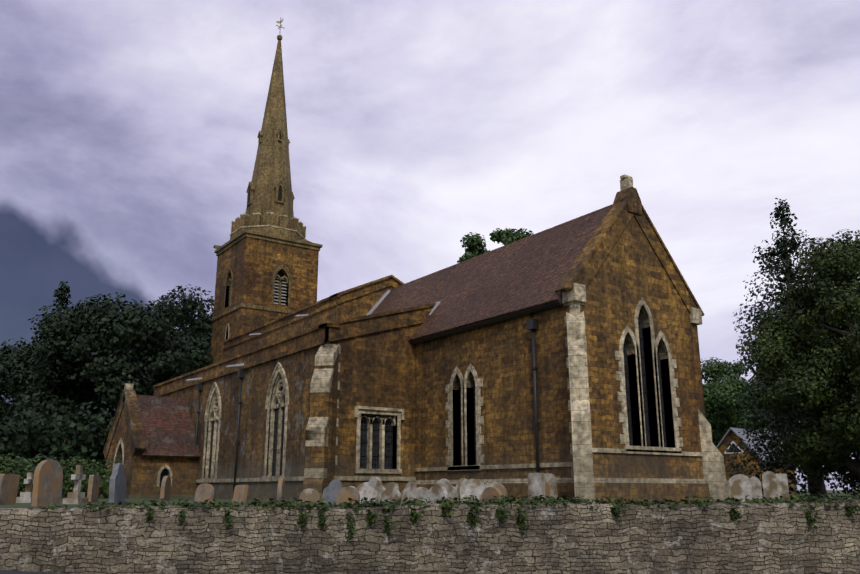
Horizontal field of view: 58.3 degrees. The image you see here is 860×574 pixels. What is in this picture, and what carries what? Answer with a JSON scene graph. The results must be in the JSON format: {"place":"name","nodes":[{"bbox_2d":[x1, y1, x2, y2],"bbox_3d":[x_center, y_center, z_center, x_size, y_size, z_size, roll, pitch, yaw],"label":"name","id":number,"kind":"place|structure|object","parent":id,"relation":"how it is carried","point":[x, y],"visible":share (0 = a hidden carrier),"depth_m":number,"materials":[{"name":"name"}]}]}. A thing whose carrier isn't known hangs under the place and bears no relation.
{"place":"outdoors","nodes":[
{"label":"outdoors","id":0,"kind":"place"},
{"bbox_2d":[0,570,66,573],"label":"road","id":1,"kind":"structure","parent":0,"point":[13,572],"depth_m":13.47,"materials":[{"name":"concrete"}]},
{"bbox_2d":[105,408,198,494],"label":"church porch walls","id":2,"kind":"structure","parent":0,"point":[142,474],"depth_m":34.28,"materials":[{"name":"brown stone"}]},
{"bbox_2d":[210,237,318,364],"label":"church tower walls","id":3,"kind":"structure","parent":0,"point":[253,264],"depth_m":47.66,"materials":[{"name":"brown stone"}]},
{"bbox_2d":[222,278,400,359],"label":"church nave walls","id":4,"kind":"structure","parent":0,"point":[363,305],"depth_m":35.72,"materials":[{"name":"brown stone"}]},
{"bbox_2d":[323,318,420,491],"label":"church wall","id":5,"kind":"structure","parent":0,"point":[377,369],"depth_m":27.11,"materials":[{"name":"brown stone"}]},
{"bbox_2d":[136,204,612,457],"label":"church roofs","id":6,"kind":"structure","parent":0,"point":[523,276],"depth_m":27.55,"materials":[{"name":"brown tile"}]},
{"bbox_2d":[0,490,858,507],"bbox_3d":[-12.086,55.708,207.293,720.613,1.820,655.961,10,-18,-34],"label":"churchyard ground","id":7,"kind":"structure","parent":0,"point":[100,500],"depth_m":24.60,"materials":[{"name":"green plant"}]},
{"bbox_2d":[0,337,79,433],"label":"tree","id":8,"kind":"object","parent":7,"relation":"on","point":[14,361],"visible":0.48,"depth_m":55.86,"materials":[{"name":"green plant"}]},
{"bbox_2d":[5,281,84,437],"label":"conifer tree","id":9,"kind":"object","parent":7,"relation":"on","point":[49,388],"visible":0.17,"depth_m":49.71,"materials":[{"name":"green plant"}]},
{"bbox_2d":[0,381,95,424],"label":"tree","id":10,"kind":"object","parent":7,"relation":"on","point":[5,399],"depth_m":63.20,"materials":[{"name":"green plant"}]},
{"bbox_2d":[0,391,113,492],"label":"shrubs","id":11,"kind":"object","parent":7,"relation":"on","point":[74,439],"visible":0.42,"depth_m":41.07,"materials":[{"name":"green plant"}]},
{"bbox_2d":[0,453,128,498],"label":"hedge","id":12,"kind":"object","parent":7,"relation":"on","point":[22,470],"visible":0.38,"depth_m":31.96,"materials":[{"name":"green plant"}]},
{"bbox_2d":[22,296,192,424],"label":"pine tree","id":13,"kind":"object","parent":7,"relation":"on","point":[92,410],"visible":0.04,"depth_m":56.06,"materials":[{"name":"green plant"}]},
{"bbox_2d":[28,284,213,410],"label":"cedar tree","id":14,"kind":"object","parent":7,"relation":"on","point":[100,332],"visible":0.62,"depth_m":47.60,"materials":[{"name":"green plant"}]},
{"bbox_2d":[145,296,213,348],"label":"cedar tree","id":15,"kind":"object","parent":7,"relation":"on","point":[178,329],"visible":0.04,"depth_m":60.27,"materials":[{"name":"green plant"}]},
{"bbox_2d":[162,345,320,491],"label":"church aisle walls","id":16,"kind":"structure","parent":7,"relation":"on","point":[298,367],"depth_m":30.45,"materials":[{"name":"brown stone"}]},
{"bbox_2d":[0,459,789,505],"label":"gravestones","id":17,"kind":"object","parent":7,"relation":"on","point":[46,481],"visible":0.65,"depth_m":20.51,"materials":[{"name":"stone"}]},
{"bbox_2d":[100,174,731,502],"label":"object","id":18,"kind":"object","parent":7,"relation":"on","point":[375,436],"visible":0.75,"depth_m":25.09,"materials":[{"name":"brown stone"}]},
{"bbox_2d":[245,18,294,228],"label":"church spire","id":19,"kind":"structure","parent":18,"relation":"on","point":[269,188],"depth_m":51.01,"materials":[{"name":"stone"}]},
{"bbox_2d":[0,500,859,573],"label":"boundary wall","id":20,"kind":"structure","parent":7,"relation":"on","point":[688,538],"depth_m":14.19,"materials":[{"name":"grey stone"}]},
{"bbox_2d":[38,491,859,540],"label":"wall ivy","id":21,"kind":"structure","parent":20,"relation":"on","point":[501,514],"depth_m":14.44,"materials":[{"name":"green plant"}]},
{"bbox_2d":[457,228,532,263],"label":"tree","id":22,"kind":"object","parent":7,"relation":"on","point":[475,245],"visible":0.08,"depth_m":63.87,"materials":[{"name":"green plant"}]},
{"bbox_2d":[700,357,796,445],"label":"tree","id":23,"kind":"object","parent":7,"relation":"on","point":[719,397],"visible":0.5,"depth_m":62.54,"materials":[{"name":"green plant"}]},
{"bbox_2d":[716,427,797,494],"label":"house","id":24,"kind":"structure","parent":7,"relation":"on","point":[729,435],"depth_m":56.03,"materials":[{"name":"stone"}]},
{"bbox_2d":[724,198,859,496],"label":"conifer tree","id":25,"kind":"object","parent":7,"relation":"on","point":[816,485],"visible":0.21,"depth_m":44.24,"materials":[{"name":"green plant"}]},
{"bbox_2d":[736,229,859,494],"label":"ivy tree","id":26,"kind":"object","parent":7,"relation":"on","point":[829,439],"visible":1,"depth_m":33.08,"materials":[{"name":"green plant"}]},
{"bbox_2d":[0,0,859,489],"label":"sky","id":27,"kind":"structure","parent":0,"point":[129,129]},
{"bbox_2d":[415,216,704,479],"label":"chancel walls","id":28,"kind":"structure","parent":0,"point":[629,274],"depth_m":23.61,"materials":[{"name":"brown stone"}]}
]}

